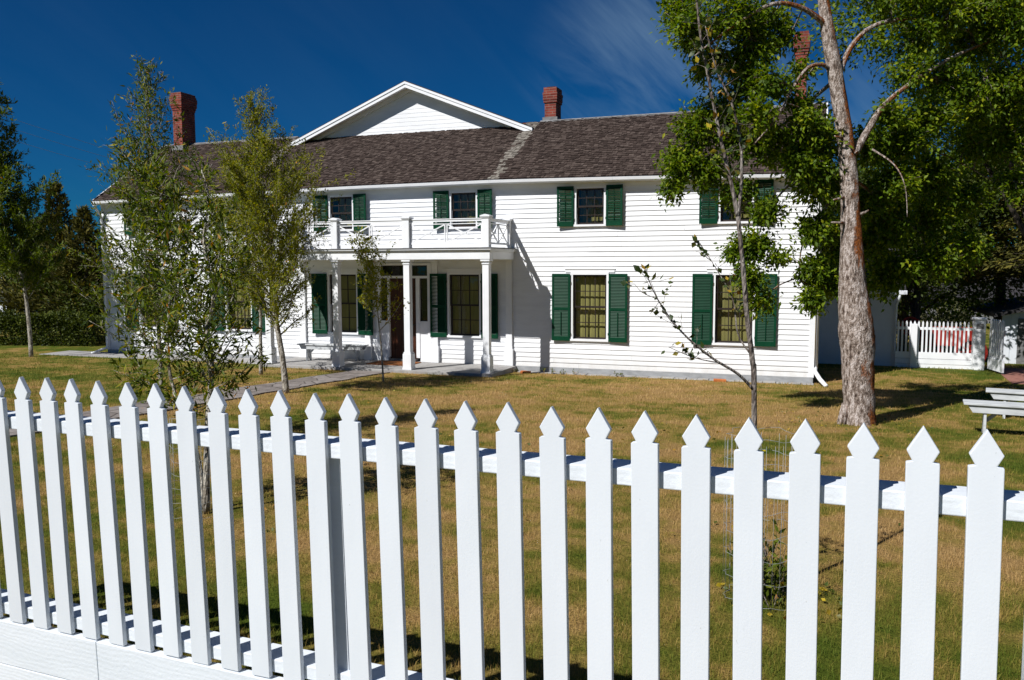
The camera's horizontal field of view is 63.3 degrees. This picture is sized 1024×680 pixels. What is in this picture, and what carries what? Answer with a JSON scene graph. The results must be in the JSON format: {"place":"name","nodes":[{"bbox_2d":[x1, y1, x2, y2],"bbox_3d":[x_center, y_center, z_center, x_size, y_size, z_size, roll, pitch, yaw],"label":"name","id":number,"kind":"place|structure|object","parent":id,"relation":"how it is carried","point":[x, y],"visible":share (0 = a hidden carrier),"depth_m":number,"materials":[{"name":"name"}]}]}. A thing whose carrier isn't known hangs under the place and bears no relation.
{"place":"outdoors","nodes":[
{"label":"outdoors","id":0,"kind":"place"},
{"bbox_2d":[9,370,389,436],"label":"path","id":1,"kind":"structure","parent":0,"point":[298,383],"depth_m":17.02,"materials":[{"name":"grey concrete"}]},
{"bbox_2d":[366,360,420,365],"bbox_3d":[-3.149,0.616,22.103,1.240,0.018,0.800,2,5,20],"label":"doormat","id":2,"kind":"object","parent":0,"point":[397,363],"visible":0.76,"depth_m":21.96,"materials":[{"name":"brown fabric"}]},
{"bbox_2d":[0,318,1023,679],"bbox_3d":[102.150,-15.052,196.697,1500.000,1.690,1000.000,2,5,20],"label":"ground","id":3,"kind":"structure","parent":0,"point":[832,554],"depth_m":7.79,"materials":[{"name":"green plant"}]},
{"bbox_2d":[0,229,63,331],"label":"dense tree","id":4,"kind":"object","parent":3,"relation":"on","point":[6,279],"visible":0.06,"depth_m":38.92,"materials":[{"name":"green plant"}]},
{"bbox_2d":[0,220,64,315],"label":"juniper tree","id":5,"kind":"object","parent":3,"relation":"on","point":[4,305],"visible":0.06,"depth_m":32.98,"materials":[{"name":"green plant"}]},
{"bbox_2d":[0,82,68,356],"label":"shade tree","id":6,"kind":"object","parent":3,"relation":"on","point":[13,261],"visible":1,"depth_m":24.52,"materials":[{"name":"green plant"}]},
{"bbox_2d":[3,181,98,335],"bbox_3d":[-17.663,-3.221,32.920,4.364,6.111,3.946,-4,6,-37],"label":"juniper tree","id":7,"kind":"object","parent":3,"relation":"on","point":[58,209],"visible":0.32,"depth_m":32.30,"materials":[{"name":"green plant"}]},
{"bbox_2d":[0,308,105,346],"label":"hedge","id":8,"kind":"object","parent":3,"relation":"on","point":[53,322],"visible":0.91,"depth_m":28.88,"materials":[{"name":"green plant"}]},
{"bbox_2d":[29,264,104,338],"bbox_3d":[-15.729,-1.485,31.262,5.687,3.553,3.468,2,5,20],"label":"lilac bush","id":9,"kind":"object","parent":3,"relation":"on","point":[93,310],"visible":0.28,"depth_m":30.70,"materials":[{"name":"green plant"}]},
{"bbox_2d":[31,205,103,336],"bbox_3d":[-16.354,-2.624,31.799,4.288,5.114,4.096,2,5,20],"label":"juniper tree","id":10,"kind":"object","parent":3,"relation":"on","point":[83,225],"visible":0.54,"depth_m":31.34,"materials":[{"name":"green plant"}]},
{"bbox_2d":[43,351,279,363],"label":"walkway","id":11,"kind":"structure","parent":3,"relation":"on","point":[97,354],"depth_m":25.23,"materials":[{"name":"grey concrete"}]},
{"bbox_2d":[60,51,289,443],"bbox_3d":[-4.278,-1.155,10.739,2.725,4.938,2.671,-4,7,-39],"label":"willow tree","id":12,"kind":"object","parent":3,"relation":"on","point":[147,89],"visible":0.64,"depth_m":10.43,"materials":[{"name":"green plant"}]},
{"bbox_2d":[80,144,272,513],"bbox_3d":[-2.927,-0.154,7.514,1.656,3.309,1.528,0,5,6],"label":"willow sapling","id":13,"kind":"object","parent":3,"relation":"on","point":[215,280],"visible":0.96,"depth_m":7.39,"materials":[{"name":"green plant"}]},
{"bbox_2d":[167,409,211,520],"bbox_3d":[-2.748,1.077,7.231,0.513,0.893,0.497,2,5,20],"label":"wire cage","id":14,"kind":"object","parent":3,"relation":"on","point":[178,476],"visible":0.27,"depth_m":7.06,"materials":[{"name":"grey metal"}]},
{"bbox_2d":[206,160,314,374],"bbox_3d":[-6.021,-1.785,19.757,2.891,5.249,2.554,2,5,20],"label":"young poplar","id":15,"kind":"object","parent":3,"relation":"on","point":[260,333],"visible":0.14,"depth_m":19.86,"materials":[{"name":"green plant"}]},
{"bbox_2d":[184,84,354,392],"bbox_3d":[-4.663,-2.013,16.385,3.166,6.083,3.067,-3,6,-26],"label":"young poplar","id":16,"kind":"object","parent":3,"relation":"on","point":[289,242],"visible":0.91,"depth_m":16.05,"materials":[{"name":"green plant"}]},
{"bbox_2d":[344,226,409,381],"bbox_3d":[-3.057,-0.798,18.473,1.153,3.472,1.597,-5,7,-42],"label":"young poplar","id":17,"kind":"object","parent":3,"relation":"on","point":[368,265],"visible":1,"depth_m":18.42,"materials":[{"name":"green plant"}]},
{"bbox_2d":[91,31,827,386],"bbox_3d":[-1.532,-3.730,25.881,21.396,9.190,11.325,2,5,20],"label":"farmhouse","id":18,"kind":"object","parent":3,"relation":"on","point":[513,245],"visible":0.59,"depth_m":21.34,"materials":[{"name":"paint"}]},
{"bbox_2d":[135,269,163,328],"bbox_3d":[-11.022,-1.267,25.537,1.300,1.820,0.325,2,5,20],"label":"window","id":19,"kind":"structure","parent":18,"relation":"in","point":[140,318],"depth_m":25.63,"materials":[{"name":"white paint"}]},
{"bbox_2d":[224,199,244,232],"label":"window","id":20,"kind":"structure","parent":18,"relation":"in","point":[224,199],"depth_m":24.30,"materials":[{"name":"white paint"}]},
{"bbox_2d":[223,269,254,331],"bbox_3d":[-7.974,-1.177,24.442,1.300,1.820,0.325,2,5,20],"label":"window","id":21,"kind":"structure","parent":18,"relation":"in","point":[246,314],"depth_m":24.53,"materials":[{"name":"white paint"}]},
{"bbox_2d":[297,343,351,360],"bbox_3d":[-5.130,0.342,22.689,1.550,0.470,0.300,2,5,20],"label":"porch bench","id":22,"kind":"object","parent":18,"relation":"on","point":[308,347],"visible":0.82,"depth_m":22.65,"materials":[{"name":"paint"}]},
{"bbox_2d":[328,194,353,230],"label":"window","id":23,"kind":"structure","parent":18,"relation":"in","point":[342,209],"depth_m":23.07,"materials":[{"name":"white paint"}]},
{"bbox_2d":[322,269,361,334],"bbox_3d":[-4.672,-1.080,23.255,1.300,1.820,0.325,2,5,20],"label":"window","id":24,"kind":"structure","parent":18,"relation":"in","point":[349,302],"depth_m":23.29,"materials":[{"name":"glass"}]},
{"bbox_2d":[333,343,368,360],"bbox_3d":[-4.499,0.336,22.908,1.100,0.440,0.280,2,5,20],"label":"porch bench","id":25,"kind":"object","parent":18,"relation":"on","point":[355,348],"visible":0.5,"depth_m":22.74,"materials":[{"name":"paint"}]},
{"bbox_2d":[390,278,417,358],"bbox_3d":[-2.956,-0.581,22.586,0.808,2.194,0.150,2,5,20],"label":"door","id":26,"kind":"structure","parent":18,"relation":"in","point":[397,336],"depth_m":22.66,"materials":[{"name":"brown wood"}]},
{"bbox_2d":[442,269,481,337],"bbox_3d":[-1.220,-0.979,22.015,1.300,1.820,0.325,2,5,20],"label":"window","id":27,"kind":"structure","parent":18,"relation":"in","point":[463,285],"depth_m":22.06,"materials":[{"name":"glass"}]},
{"bbox_2d":[449,190,478,228],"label":"window","id":28,"kind":"structure","parent":18,"relation":"in","point":[462,204],"depth_m":21.84,"materials":[{"name":"white paint"}]},
{"bbox_2d":[573,185,605,226],"bbox_3d":[2.007,-3.329,20.745,0.870,0.990,0.535,2,5,20],"label":"window","id":29,"kind":"structure","parent":18,"relation":"in","point":[589,201],"depth_m":20.70,"materials":[{"name":"white paint"}]},
{"bbox_2d":[565,268,614,341],"bbox_3d":[1.979,-0.885,20.865,1.300,1.820,0.325,2,5,20],"label":"window","id":30,"kind":"structure","parent":18,"relation":"in","point":[589,286],"depth_m":20.91,"materials":[{"name":"glass"}]},
{"bbox_2d":[706,268,763,345],"bbox_3d":[5.271,-0.789,19.682,1.300,1.820,0.325,2,5,20],"label":"window","id":31,"kind":"structure","parent":18,"relation":"in","point":[724,332],"depth_m":19.76,"materials":[{"name":"glass"}]},
{"bbox_2d":[717,180,754,223],"bbox_3d":[5.300,-3.233,19.562,0.870,0.990,0.535,2,5,20],"label":"window","id":32,"kind":"structure","parent":18,"relation":"in","point":[723,218],"depth_m":19.56,"materials":[{"name":"white paint"}]},
{"bbox_2d":[0,377,1023,679],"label":"picket fence","id":33,"kind":"object","parent":3,"relation":"on","point":[984,503],"visible":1,"depth_m":3.02,"materials":[{"name":"paint"}]},
{"bbox_2d":[168,382,942,619],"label":"fallen leaves","id":34,"kind":"object","parent":3,"relation":"on","point":[785,617],"visible":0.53,"depth_m":7.10,"materials":[{"name":"brown plant"}]},
{"bbox_2d":[512,368,622,376],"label":"wall weeds","id":35,"kind":"object","parent":3,"relation":"on","point":[617,374],"depth_m":20.79,"materials":[{"name":"green plant"}]},
{"bbox_2d":[519,371,813,384],"bbox_3d":[3.524,0.987,20.193,7.166,0.183,0.285,2,5,20],"label":"paver edging","id":36,"kind":"object","parent":3,"relation":"on","point":[570,373],"visible":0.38,"depth_m":20.09,"materials":[{"name":"grey concrete"}]},
{"bbox_2d":[620,0,756,427],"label":"cottonwood sapling","id":37,"kind":"object","parent":3,"relation":"on","point":[729,173],"visible":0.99,"depth_m":5.29,"materials":[{"name":"green plant"}]},
{"bbox_2d":[713,379,725,381],"bbox_3d":[4.869,0.947,19.442,0.280,0.055,0.140,2,8,8],"label":"loose brick","id":38,"kind":"object","parent":3,"relation":"on","point":[718,380],"visible":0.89,"depth_m":19.39,"materials":[{"name":"orange brick"}]},
{"bbox_2d":[726,519,787,611],"bbox_3d":[1.605,1.409,5.310,0.484,0.524,0.454,2,5,20],"label":"weed clump","id":39,"kind":"object","parent":3,"relation":"on","point":[777,576],"visible":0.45,"depth_m":5.27,"materials":[{"name":"green plant"}]},
{"bbox_2d":[723,427,792,612],"bbox_3d":[1.582,1.126,5.262,0.471,1.093,0.456,2,5,20],"label":"wire cage","id":40,"kind":"object","parent":3,"relation":"on","point":[781,519],"visible":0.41,"depth_m":5.30,"materials":[{"name":"grey metal"}]},
{"bbox_2d":[649,0,1023,425],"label":"box elder tree","id":41,"kind":"object","parent":3,"relation":"on","point":[805,157],"visible":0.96,"depth_m":13.48,"materials":[{"name":"green plant"}]},
{"bbox_2d":[818,248,907,365],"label":"side shed","id":42,"kind":"structure","parent":3,"relation":"on","point":[885,329],"depth_m":22.55,"materials":[{"name":"paint"}]},
{"bbox_2d":[785,0,1023,237],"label":"maple tree","id":43,"kind":"object","parent":3,"relation":"on","point":[880,37],"visible":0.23,"depth_m":17.12,"materials":[{"name":"green plant"}]},
{"bbox_2d":[815,135,1023,350],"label":"dense tree","id":44,"kind":"object","parent":3,"relation":"on","point":[973,296],"visible":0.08,"depth_m":29.99,"materials":[{"name":"green plant"}]},
{"bbox_2d":[817,142,1022,358],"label":"shade tree","id":45,"kind":"object","parent":3,"relation":"on","point":[915,303],"visible":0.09,"depth_m":26.24,"materials":[{"name":"green plant"}]},
{"bbox_2d":[894,317,987,369],"bbox_3d":[11.288,0.194,21.908,2.130,1.610,0.320,2,5,20],"label":"yard fence","id":46,"kind":"object","parent":3,"relation":"on","point":[975,358],"visible":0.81,"depth_m":21.89,"materials":[{"name":"white paint"}]},
{"bbox_2d":[896,283,989,348],"bbox_3d":[17.310,-1.305,35.952,6.927,4.103,4.758,2,5,20],"label":"broad shrub","id":47,"kind":"object","parent":3,"relation":"on","point":[925,315],"visible":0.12,"depth_m":35.40,"materials":[{"name":"green plant"}]},
{"bbox_2d":[900,317,987,360],"bbox_3d":[13.081,-0.011,25.371,2.369,1.449,1.480,2,5,20],"label":"farm wagon","id":48,"kind":"object","parent":3,"relation":"on","point":[953,338],"visible":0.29,"depth_m":24.86,"materials":[{"name":"red paint"}]},
{"bbox_2d":[909,144,1023,358],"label":"spruce tree","id":49,"kind":"object","parent":3,"relation":"on","point":[998,300],"visible":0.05,"depth_m":29.23,"materials":[{"name":"green plant"}]},
{"bbox_2d":[910,275,1023,322],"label":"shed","id":50,"kind":"structure","parent":3,"relation":"on","point":[983,301],"depth_m":52.73,"materials":[{"name":"grey wood"}]},
{"bbox_2d":[955,120,1023,283],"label":"spruce tree","id":51,"kind":"object","parent":3,"relation":"on","point":[1000,264],"visible":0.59,"depth_m":26.09,"materials":[{"name":"green plant"}]},
{"bbox_2d":[963,399,1023,432],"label":"garden bench","id":52,"kind":"object","parent":3,"relation":"on","point":[992,408],"visible":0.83,"depth_m":11.94,"materials":[{"name":"paint"}]},
{"bbox_2d":[968,296,1023,363],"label":"log cabin","id":53,"kind":"object","parent":3,"relation":"on","point":[1012,314],"visible":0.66,"depth_m":27.33,"materials":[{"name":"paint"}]},
{"bbox_2d":[1016,319,1023,363],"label":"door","id":54,"kind":"structure","parent":53,"relation":"in","point":[1020,335],"depth_m":27.23,"materials":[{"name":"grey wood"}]},
{"bbox_2d":[987,318,1006,372],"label":"garden gate","id":55,"kind":"structure","parent":3,"relation":"on","point":[993,363],"depth_m":20.93,"materials":[{"name":"white paint"}]},
{"bbox_2d":[986,388,1023,418],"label":"garden bench","id":56,"kind":"object","parent":3,"relation":"on","point":[1012,395],"visible":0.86,"depth_m":13.72,"materials":[{"name":"paint"}]},
{"bbox_2d":[0,0,1023,254],"label":"sky","id":57,"kind":"structure","parent":0,"point":[63,62],"materials":[{"name":"blue"}]},
{"bbox_2d":[999,368,1023,383],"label":"brick path","id":58,"kind":"structure","parent":0,"point":[1015,375],"depth_m":20.40,"materials":[{"name":"red brick"}]},
{"bbox_3d":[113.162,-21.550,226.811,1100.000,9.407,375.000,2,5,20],"label":"hills","id":59,"kind":"structure","parent":0,"visible":0},
{"bbox_2d":[897,271,1018,326],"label":"scrub","id":60,"kind":"object","parent":59,"relation":"on","point":[944,314],"depth_m":50.60,"materials":[{"name":"green plant"}]}
]}

